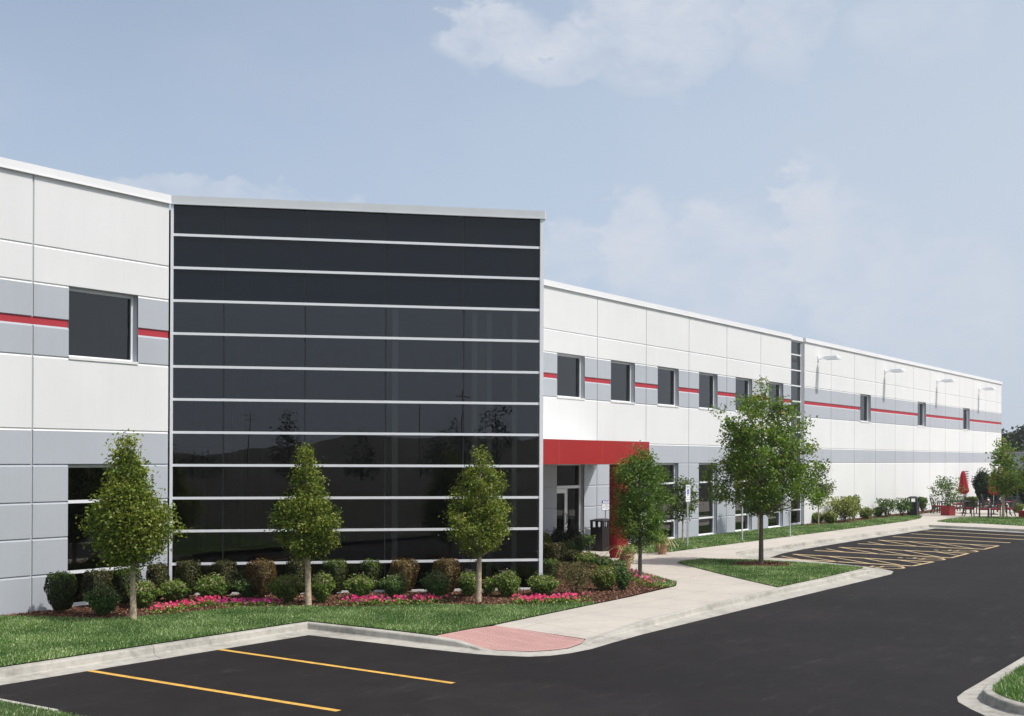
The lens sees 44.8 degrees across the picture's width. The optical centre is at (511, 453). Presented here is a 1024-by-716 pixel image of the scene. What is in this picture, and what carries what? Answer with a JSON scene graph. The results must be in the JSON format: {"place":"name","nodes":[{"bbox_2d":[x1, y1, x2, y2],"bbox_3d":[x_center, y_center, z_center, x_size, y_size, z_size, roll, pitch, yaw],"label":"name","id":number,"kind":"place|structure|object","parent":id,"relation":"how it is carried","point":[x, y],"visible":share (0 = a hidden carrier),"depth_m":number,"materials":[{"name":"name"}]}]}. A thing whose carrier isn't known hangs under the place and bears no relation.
{"place":"outdoors","nodes":[
{"label":"outdoors","id":0,"kind":"place"},
{"bbox_2d":[0,701,77,715],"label":"berm","id":1,"kind":"structure","parent":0,"point":[26,712],"depth_m":15.90,"materials":[{"name":"green plant"}]},
{"bbox_2d":[0,699,86,715],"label":"grass","id":2,"kind":"structure","parent":1,"relation":"on","point":[17,709],"depth_m":15.86,"materials":[{"name":"green plant"}]},
{"bbox_2d":[0,569,676,665],"bbox_3d":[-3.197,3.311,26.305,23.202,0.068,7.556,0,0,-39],"label":"grass","id":3,"kind":"structure","parent":0,"point":[42,637],"depth_m":24.32,"materials":[{"name":"green plant"}]},
{"bbox_2d":[75,429,191,619],"bbox_3d":[-7.549,1.438,24.791,2.353,3.903,1.935,0,0,34],"label":"pear tree","id":4,"kind":"object","parent":3,"relation":"on","point":[127,521],"visible":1,"depth_m":24.47,"materials":[{"name":"green plant"}]},
{"bbox_2d":[0,552,665,618],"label":"mulch base","id":5,"kind":"object","parent":3,"relation":"on","point":[377,605],"visible":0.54,"depth_m":28.51,"materials":[{"name":"brown plant"}]},
{"bbox_2d":[43,570,77,612],"bbox_3d":[-9.383,2.892,25.866,0.559,0.947,0.565,0,0,34],"label":"yew shrub","id":6,"kind":"object","parent":5,"relation":"on","point":[61,591],"visible":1,"depth_m":25.75,"materials":[{"name":"green plant"}]},
{"bbox_2d":[80,568,114,600],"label":"yew shrub","id":7,"kind":"object","parent":5,"relation":"on","point":[96,577],"visible":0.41,"depth_m":26.76,"materials":[{"name":"green plant"}]},
{"bbox_2d":[81,582,123,615],"bbox_3d":[-8.402,2.998,25.513,0.782,0.740,0.755,0,0,5],"label":"round shrub","id":8,"kind":"object","parent":5,"relation":"on","point":[106,599],"visible":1,"depth_m":25.31,"materials":[{"name":"green plant"}]},
{"bbox_2d":[110,567,142,605],"bbox_3d":[-8.414,2.910,27.112,0.537,0.929,0.571,0,0,34],"label":"yew shrub","id":9,"kind":"object","parent":5,"relation":"on","point":[122,582],"visible":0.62,"depth_m":26.94,"materials":[{"name":"green plant"}]},
{"bbox_2d":[126,577,163,607],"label":"round shrub","id":10,"kind":"object","parent":5,"relation":"on","point":[147,593],"visible":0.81,"depth_m":26.62,"materials":[{"name":"green plant"}]},
{"bbox_2d":[146,562,169,599],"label":"yew shrub","id":11,"kind":"object","parent":5,"relation":"on","point":[157,573],"visible":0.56,"depth_m":28.02,"materials":[{"name":"green plant"}]},
{"bbox_2d":[159,578,191,601],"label":"round shrub","id":12,"kind":"object","parent":5,"relation":"on","point":[173,590],"visible":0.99,"depth_m":27.80,"materials":[{"name":"green plant"}]},
{"bbox_2d":[174,558,202,597],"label":"yew shrub","id":13,"kind":"object","parent":5,"relation":"on","point":[187,569],"visible":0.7,"depth_m":28.57,"materials":[{"name":"green plant"}]},
{"bbox_2d":[146,595,232,613],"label":"petunias","id":14,"kind":"object","parent":5,"relation":"on","point":[200,602],"visible":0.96,"depth_m":26.52,"materials":[{"name":"pink plant"}]},
{"bbox_2d":[191,572,233,600],"bbox_3d":[-6.728,3.023,27.928,0.920,0.722,0.813,0,0,-4],"label":"round shrub","id":15,"kind":"object","parent":5,"relation":"on","point":[213,585],"visible":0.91,"depth_m":27.79,"materials":[{"name":"green plant"}]},
{"bbox_2d":[210,558,237,597],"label":"yew shrub","id":16,"kind":"object","parent":5,"relation":"on","point":[226,568],"visible":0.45,"depth_m":28.73,"materials":[{"name":"green plant"}]},
{"bbox_2d":[233,575,254,597],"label":"round shrub","id":17,"kind":"object","parent":5,"relation":"on","point":[243,587],"visible":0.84,"depth_m":28.66,"materials":[{"name":"green plant"}]},
{"bbox_2d":[212,596,290,606],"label":"petunias","id":18,"kind":"object","parent":5,"relation":"on","point":[253,602],"visible":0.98,"depth_m":27.19,"materials":[{"name":"pink plant"}]},
{"bbox_2d":[245,558,276,596],"bbox_3d":[-5.802,2.899,28.739,0.592,0.982,0.595,0,0,34],"label":"yew shrub","id":19,"kind":"object","parent":5,"relation":"on","point":[260,573],"visible":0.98,"depth_m":28.59,"materials":[{"name":"brown plant"}]},
{"bbox_2d":[265,571,303,601],"bbox_3d":[-5.108,3.011,28.001,0.875,0.761,0.823,0,0,-29],"label":"round shrub","id":20,"kind":"object","parent":5,"relation":"on","point":[288,588],"visible":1,"depth_m":27.83,"materials":[{"name":"green plant"}]},
{"bbox_2d":[284,559,312,594],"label":"yew shrub","id":21,"kind":"object","parent":5,"relation":"on","point":[294,568],"visible":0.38,"depth_m":29.17,"materials":[{"name":"green plant"}]},
{"bbox_2d":[264,441,345,605],"bbox_3d":[-4.457,1.556,27.338,1.774,3.710,1.633,0,0,34],"label":"pear tree","id":22,"kind":"object","parent":5,"relation":"on","point":[308,528],"visible":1,"depth_m":27.14,"materials":[{"name":"green plant"}]},
{"bbox_2d":[311,570,335,602],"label":"round shrub","id":23,"kind":"object","parent":5,"relation":"on","point":[323,585],"visible":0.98,"depth_m":27.69,"materials":[{"name":"green plant"}]},
{"bbox_2d":[321,558,348,593],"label":"yew shrub","id":24,"kind":"object","parent":5,"relation":"on","point":[336,569],"visible":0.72,"depth_m":29.45,"materials":[{"name":"green plant"}]},
{"bbox_2d":[343,572,376,598],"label":"round shrub","id":25,"kind":"object","parent":5,"relation":"on","point":[359,585],"visible":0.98,"depth_m":28.43,"materials":[{"name":"green plant"}]},
{"bbox_2d":[358,558,382,590],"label":"yew shrub","id":26,"kind":"object","parent":5,"relation":"on","point":[371,567],"visible":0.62,"depth_m":29.83,"materials":[{"name":"green plant"}]},
{"bbox_2d":[377,570,409,597],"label":"round shrub","id":27,"kind":"object","parent":5,"relation":"on","point":[391,585],"visible":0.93,"depth_m":28.60,"materials":[{"name":"green plant"}]},
{"bbox_2d":[337,593,450,605],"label":"petunias","id":28,"kind":"object","parent":5,"relation":"on","point":[388,600],"visible":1,"depth_m":27.60,"materials":[{"name":"pink plant"}]},
{"bbox_2d":[389,558,419,592],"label":"yew shrub","id":29,"kind":"object","parent":5,"relation":"on","point":[408,567],"visible":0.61,"depth_m":29.62,"materials":[{"name":"brown plant"}]},
{"bbox_2d":[419,569,452,596],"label":"round shrub","id":30,"kind":"object","parent":5,"relation":"on","point":[435,583],"visible":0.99,"depth_m":28.61,"materials":[{"name":"green plant"}]},
{"bbox_2d":[432,556,460,593],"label":"yew shrub","id":31,"kind":"object","parent":5,"relation":"on","point":[450,566],"visible":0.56,"depth_m":29.42,"materials":[{"name":"brown plant"}]},
{"bbox_2d":[456,570,475,595],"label":"round shrub","id":32,"kind":"object","parent":5,"relation":"on","point":[467,584],"visible":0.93,"depth_m":29.09,"materials":[{"name":"green plant"}]},
{"bbox_2d":[438,444,515,601],"bbox_3d":[-0.789,1.600,28.060,1.774,3.653,1.547,0,0,-6],"label":"pear tree","id":33,"kind":"object","parent":5,"relation":"on","point":[479,529],"visible":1,"depth_m":27.89,"materials":[{"name":"green plant"}]},
{"bbox_2d":[482,576,495,593],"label":"round shrub","id":34,"kind":"object","parent":5,"relation":"on","point":[487,588],"visible":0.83,"depth_m":29.61,"materials":[{"name":"green plant"}]},
{"bbox_2d":[490,568,520,596],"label":"round shrub","id":35,"kind":"object","parent":5,"relation":"on","point":[507,584],"visible":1,"depth_m":29.01,"materials":[{"name":"green plant"}]},
{"bbox_2d":[527,573,561,595],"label":"round shrub","id":36,"kind":"object","parent":5,"relation":"on","point":[542,584],"visible":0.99,"depth_m":29.30,"materials":[{"name":"green plant"}]},
{"bbox_2d":[506,592,592,604],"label":"petunias","id":37,"kind":"object","parent":5,"relation":"on","point":[554,598],"visible":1,"depth_m":27.87,"materials":[{"name":"pink plant"}]},
{"bbox_2d":[543,557,559,577],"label":"yew shrub","id":38,"kind":"object","parent":5,"relation":"on","point":[549,565],"visible":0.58,"depth_m":32.12,"materials":[{"name":"green plant"}]},
{"bbox_2d":[543,541,565,563],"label":"yew shrub","id":39,"kind":"object","parent":5,"relation":"on","point":[553,550],"visible":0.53,"depth_m":36.05,"materials":[{"name":"green plant"}]},
{"bbox_2d":[550,526,568,544],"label":"round shrub","id":40,"kind":"object","parent":5,"relation":"on","point":[559,535],"visible":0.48,"depth_m":40.77,"materials":[{"name":"green plant"}]},
{"bbox_2d":[562,549,578,564],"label":"yew shrub","id":41,"kind":"object","parent":5,"relation":"on","point":[570,555],"visible":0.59,"depth_m":37.71,"materials":[{"name":"green plant"}]},
{"bbox_2d":[564,526,585,541],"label":"round shrub","id":42,"kind":"object","parent":5,"relation":"on","point":[573,532],"visible":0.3,"depth_m":42.37,"materials":[{"name":"green plant"}]},
{"bbox_2d":[553,561,596,592],"bbox_3d":[1.530,3.005,29.767,1.070,0.836,0.996,0,0,-31],"label":"loose shrub","id":43,"kind":"object","parent":5,"relation":"on","point":[570,571],"visible":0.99,"depth_m":29.66,"materials":[{"name":"brown plant"}]},
{"bbox_2d":[571,535,586,552],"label":"round shrub","id":44,"kind":"object","parent":5,"relation":"on","point":[580,543],"visible":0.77,"depth_m":41.74,"materials":[{"name":"green plant"}]},
{"bbox_2d":[575,550,598,566],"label":"round shrub","id":45,"kind":"object","parent":5,"relation":"on","point":[584,558],"visible":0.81,"depth_m":37.02,"materials":[{"name":"green plant"}]},
{"bbox_2d":[582,534,595,551],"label":"loose shrub","id":46,"kind":"object","parent":5,"relation":"on","point":[588,540],"visible":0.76,"depth_m":42.31,"materials":[{"name":"green plant"}]},
{"bbox_2d":[592,555,611,566],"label":"round shrub","id":47,"kind":"object","parent":5,"relation":"on","point":[603,560],"visible":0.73,"depth_m":36.73,"materials":[{"name":"green plant"}]},
{"bbox_2d":[589,561,618,590],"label":"round shrub","id":48,"kind":"object","parent":5,"relation":"on","point":[605,577],"visible":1,"depth_m":30.44,"materials":[{"name":"green plant"}]},
{"bbox_2d":[612,563,632,590],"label":"round shrub","id":49,"kind":"object","parent":5,"relation":"on","point":[624,576],"visible":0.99,"depth_m":30.53,"materials":[{"name":"green plant"}]},
{"bbox_2d":[598,543,655,568],"bbox_3d":[3.333,3.004,36.947,1.597,0.834,1.616,0,0,-28],"label":"shrub","id":50,"kind":"object","parent":5,"relation":"on","point":[627,555],"visible":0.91,"depth_m":36.84,"materials":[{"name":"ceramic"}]},
{"bbox_2d":[607,440,677,578],"bbox_3d":[3.453,1.539,33.306,1.988,3.844,2.165,0,0,34],"label":"pear tree","id":51,"kind":"object","parent":5,"relation":"on","point":[636,507],"visible":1,"depth_m":33.06,"materials":[{"name":"green plant"}]},
{"bbox_2d":[627,567,673,587],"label":"petunias","id":52,"kind":"object","parent":5,"relation":"on","point":[637,578],"visible":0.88,"depth_m":31.91,"materials":[{"name":"pink plant"}]},
{"bbox_2d":[436,625,583,650],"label":"ramp paving","id":53,"kind":"structure","parent":0,"point":[496,637],"depth_m":23.03,"materials":[{"name":"concrete"}]},
{"bbox_2d":[0,528,1023,715],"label":"curb","id":54,"kind":"structure","parent":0,"point":[937,636],"depth_m":20.40,"materials":[{"name":"grey concrete"}]},
{"bbox_2d":[89,670,339,710],"bbox_3d":[-4.568,3.469,18.347,5.433,0.001,0.115,0,0,35],"label":"parking line","id":55,"kind":"object","parent":54,"relation":"on","point":[256,697],"visible":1,"depth_m":18.14,"materials":[{"name":"yellow paint"}]},
{"bbox_2d":[219,649,455,683],"bbox_3d":[-3.118,3.482,20.560,5.566,0.001,0.115,0,0,37],"label":"parking line","id":56,"kind":"object","parent":54,"relation":"on","point":[339,666],"visible":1,"depth_m":20.31,"materials":[{"name":"yellow paint"}]},
{"bbox_2d":[0,569,889,684],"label":"kerb","id":57,"kind":"structure","parent":54,"relation":"on","point":[50,668],"depth_m":23.19,"materials":[{"name":"concrete"}]},
{"bbox_2d":[735,524,934,573],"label":"kerb","id":58,"kind":"structure","parent":54,"relation":"on","point":[769,552],"depth_m":48.84,"materials":[{"name":"concrete"}]},
{"bbox_2d":[779,554,931,565],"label":"access aisle marking","id":59,"kind":"object","parent":54,"relation":"on","point":[854,562],"visible":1,"depth_m":42.26,"materials":[{"name":"yellow paint"}]},
{"bbox_2d":[929,525,1023,532],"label":"kerb","id":60,"kind":"structure","parent":54,"relation":"on","point":[978,528],"depth_m":60.93,"materials":[{"name":"concrete"}]},
{"bbox_2d":[957,657,1023,715],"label":"kerb","id":61,"kind":"structure","parent":54,"relation":"on","point":[983,698],"depth_m":17.39,"materials":[{"name":"concrete"}]},
{"bbox_2d":[0,0,1023,433],"label":"sky","id":62,"kind":"structure","parent":0,"point":[847,173],"materials":[{"name":"blue"}]},
{"bbox_2d":[497,619,641,638],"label":"walk","id":63,"kind":"structure","parent":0,"point":[584,629],"depth_m":24.40,"materials":[{"name":"concrete"}]},
{"bbox_2d":[497,504,1023,624],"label":"walk","id":64,"kind":"structure","parent":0,"point":[694,587],"depth_m":33.59,"materials":[{"name":"concrete"}]},
{"bbox_2d":[590,518,608,550],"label":"litter bin","id":65,"kind":"object","parent":64,"relation":"on","point":[601,533],"visible":0.81,"depth_m":44.09,"materials":[{"name":"grey metal"}]},
{"bbox_2d":[647,535,678,553],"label":"flower pot","id":66,"kind":"object","parent":64,"relation":"on","point":[662,548],"visible":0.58,"depth_m":42.69,"materials":[{"name":"ceramic"}]},
{"bbox_2d":[940,505,955,515],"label":"red planter","id":67,"kind":"object","parent":64,"relation":"on","point":[948,510],"visible":1,"depth_m":73.48,"materials":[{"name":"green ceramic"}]},
{"bbox_2d":[928,475,967,506],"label":"potted shrub","id":68,"kind":"object","parent":67,"relation":"in","point":[946,485],"visible":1,"depth_m":73.50,"materials":[{"name":"green plant"}]},
{"bbox_2d":[958,471,968,513],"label":"closed umbrella","id":69,"kind":"object","parent":64,"relation":"on","point":[963,480],"visible":0.81,"depth_m":76.21,"materials":[{"name":"fabric"}]},
{"bbox_2d":[970,467,989,499],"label":"round shrub","id":70,"kind":"object","parent":64,"relation":"on","point":[979,487],"visible":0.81,"depth_m":87.14,"materials":[{"name":"green plant"}]},
{"label":"mulch base","id":71,"kind":"structure","parent":64,"relation":"on","visible":0},
{"bbox_2d":[820,510,838,523],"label":"round shrub","id":72,"kind":"object","parent":71,"relation":"on","point":[829,517],"visible":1,"depth_m":62.69,"materials":[{"name":"green plant"}]},
{"bbox_2d":[825,496,864,521],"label":"loose shrub","id":73,"kind":"object","parent":71,"relation":"on","point":[842,504],"visible":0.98,"depth_m":64.22,"materials":[{"name":"green plant"}]},
{"bbox_2d":[859,506,875,518],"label":"round shrub","id":74,"kind":"object","parent":71,"relation":"on","point":[867,512],"visible":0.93,"depth_m":67.84,"materials":[{"name":"green plant"}]},
{"bbox_2d":[874,498,898,516],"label":"loose shrub","id":75,"kind":"object","parent":71,"relation":"on","point":[885,504],"visible":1,"depth_m":70.49,"materials":[{"name":"green plant"}]},
{"bbox_2d":[798,503,989,524],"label":"mulch","id":76,"kind":"object","parent":71,"relation":"on","point":[898,514],"visible":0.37,"depth_m":70.16,"materials":[{"name":"brown wood"}]},
{"bbox_2d":[629,515,921,552],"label":"grass","id":77,"kind":"structure","parent":0,"point":[707,540],"depth_m":53.87,"materials":[{"name":"green plant"}]},
{"bbox_2d":[992,663,1023,702],"bbox_3d":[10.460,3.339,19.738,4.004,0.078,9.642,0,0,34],"label":"grass","id":78,"kind":"structure","parent":0,"point":[1001,685],"depth_m":17.95,"materials":[{"name":"green plant"}]},
{"label":"lawn soil","id":79,"kind":"structure","parent":0,"visible":0},
{"bbox_2d":[938,516,1023,525],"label":"grass","id":80,"kind":"structure","parent":79,"relation":"on","point":[1013,520],"depth_m":66.64,"materials":[{"name":"green plant"}]},
{"bbox_2d":[981,436,1023,516],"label":"young tree","id":81,"kind":"object","parent":79,"relation":"on","point":[999,481],"visible":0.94,"depth_m":70.29,"materials":[{"name":"green plant"}]},
{"bbox_2d":[1004,444,1023,493],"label":"young tree","id":82,"kind":"object","parent":79,"relation":"on","point":[1019,477],"visible":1,"depth_m":68.77,"materials":[{"name":"green plant"}]},
{"label":"lawn soil","id":83,"kind":"structure","parent":0,"visible":0},
{"bbox_2d":[660,475,703,541],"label":"sapling","id":84,"kind":"object","parent":83,"relation":"on","point":[680,500],"visible":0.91,"depth_m":48.32,"materials":[{"name":"green plant"}]},
{"bbox_2d":[803,460,836,524],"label":"sapling","id":85,"kind":"object","parent":83,"relation":"on","point":[826,487],"visible":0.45,"depth_m":60.67,"materials":[{"name":"green plant"}]},
{"bbox_2d":[893,498,912,515],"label":"loose shrub","id":86,"kind":"object","parent":83,"relation":"on","point":[904,505],"visible":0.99,"depth_m":71.22,"materials":[{"name":"green plant"}]},
{"bbox_2d":[907,496,919,515],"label":"litter bin","id":87,"kind":"object","parent":83,"relation":"on","point":[914,509],"visible":0.61,"depth_m":72.42,"materials":[{"name":"black metal"}]},
{"bbox_3d":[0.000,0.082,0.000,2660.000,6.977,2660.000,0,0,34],"label":"ground","id":88,"kind":"structure","parent":0,"visible":0},
{"bbox_2d":[0,157,1001,614],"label":"office warehouse","id":89,"kind":"structure","parent":88,"relation":"on","point":[394,365],"depth_m":29.98,"materials":[{"name":"white paint"}]},
{"bbox_2d":[68,464,131,606],"bbox_3d":[-9.150,1.793,27.614,0.257,3.125,1.834,0,0,34],"label":"window","id":90,"kind":"structure","parent":89,"relation":"in","point":[84,481],"depth_m":27.30,"materials":[{"name":"black glass"}]},
{"bbox_2d":[68,288,137,364],"bbox_3d":[-9.133,-2.828,27.631,0.257,1.576,1.834,0,0,34],"label":"window","id":91,"kind":"structure","parent":89,"relation":"in","point":[100,323],"depth_m":27.71,"materials":[{"name":"black glass"}]},
{"bbox_2d":[557,465,580,531],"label":"entrance door","id":92,"kind":"structure","parent":89,"relation":"in","point":[568,476],"depth_m":44.15,"materials":[{"name":"black glass"}]},
{"bbox_2d":[557,354,584,399],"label":"window","id":93,"kind":"structure","parent":89,"relation":"in","point":[568,366],"depth_m":44.13,"materials":[{"name":"black glass"}]},
{"bbox_2d":[610,361,634,403],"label":"window","id":94,"kind":"structure","parent":89,"relation":"in","point":[620,371],"depth_m":47.24,"materials":[{"name":"black glass"}]},
{"bbox_2d":[657,463,674,538],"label":"window","id":95,"kind":"structure","parent":89,"relation":"in","point":[670,525],"depth_m":50.57,"materials":[{"name":"black glass"}]},
{"bbox_2d":[657,367,678,407],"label":"window","id":96,"kind":"structure","parent":89,"relation":"in","point":[666,376],"depth_m":50.37,"materials":[{"name":"black glass"}]},
{"bbox_2d":[699,463,713,535],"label":"window","id":97,"kind":"structure","parent":89,"relation":"in","point":[706,512],"depth_m":53.40,"materials":[{"name":"black glass"}]},
{"bbox_2d":[698,373,717,410],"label":"window","id":98,"kind":"structure","parent":89,"relation":"in","point":[706,381],"depth_m":53.46,"materials":[{"name":"black glass"}]},
{"bbox_2d":[735,378,748,412],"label":"window","id":99,"kind":"structure","parent":89,"relation":"in","point":[742,385],"depth_m":56.51,"materials":[{"name":"black glass"}]},
{"bbox_2d":[735,477,748,531],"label":"window","id":100,"kind":"structure","parent":89,"relation":"in","point":[737,515],"depth_m":56.36,"materials":[{"name":"black glass"}]},
{"bbox_2d":[768,382,779,413],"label":"window","id":101,"kind":"structure","parent":89,"relation":"in","point":[776,391],"depth_m":59.63,"materials":[{"name":"black glass"}]},
{"bbox_2d":[768,468,780,527],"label":"window","id":102,"kind":"structure","parent":89,"relation":"in","point":[774,521],"depth_m":59.71,"materials":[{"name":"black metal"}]},
{"bbox_2d":[791,340,800,524],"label":"tall window","id":103,"kind":"structure","parent":89,"relation":"in","point":[795,345],"depth_m":62.03,"materials":[{"name":"black glass"}]},
{"bbox_2d":[860,394,870,422],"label":"window","id":104,"kind":"structure","parent":89,"relation":"in","point":[863,398],"depth_m":70.43,"materials":[{"name":"black glass"}]},
{"bbox_2d":[918,402,925,426],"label":"window","id":105,"kind":"structure","parent":89,"relation":"in","point":[920,405],"depth_m":79.61,"materials":[{"name":"black glass"}]},
{"bbox_2d":[1001,428,1023,451],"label":"distant tree","id":106,"kind":"object","parent":88,"relation":"on","point":[1009,438],"visible":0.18,"depth_m":191.47,"materials":[{"name":"green plant"}]},
{"bbox_2d":[1009,424,1023,451],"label":"distant tree","id":107,"kind":"object","parent":88,"relation":"on","point":[1020,434],"visible":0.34,"depth_m":191.48,"materials":[{"name":"green plant"}]},
{"label":"lawn soil","id":108,"kind":"structure","parent":0,"visible":0},
{"bbox_2d":[698,375,832,563],"bbox_3d":[7.867,0.514,38.562,3.745,5.969,4.280,0,0,-40],"label":"maple tree","id":109,"kind":"object","parent":108,"relation":"on","point":[742,464],"visible":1,"depth_m":38.14,"materials":[{"name":"green plant"}]},
{"bbox_2d":[677,558,862,586],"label":"grass","id":110,"kind":"structure","parent":108,"relation":"on","point":[792,572],"depth_m":36.34,"materials":[{"name":"green plant"}]},
{"label":"mulch base","id":111,"kind":"structure","parent":108,"relation":"on","visible":0},
{"bbox_2d":[732,561,789,565],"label":"mulch","id":112,"kind":"object","parent":111,"relation":"on","point":[766,563],"visible":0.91,"depth_m":38.51,"materials":[{"name":"brown wood"}]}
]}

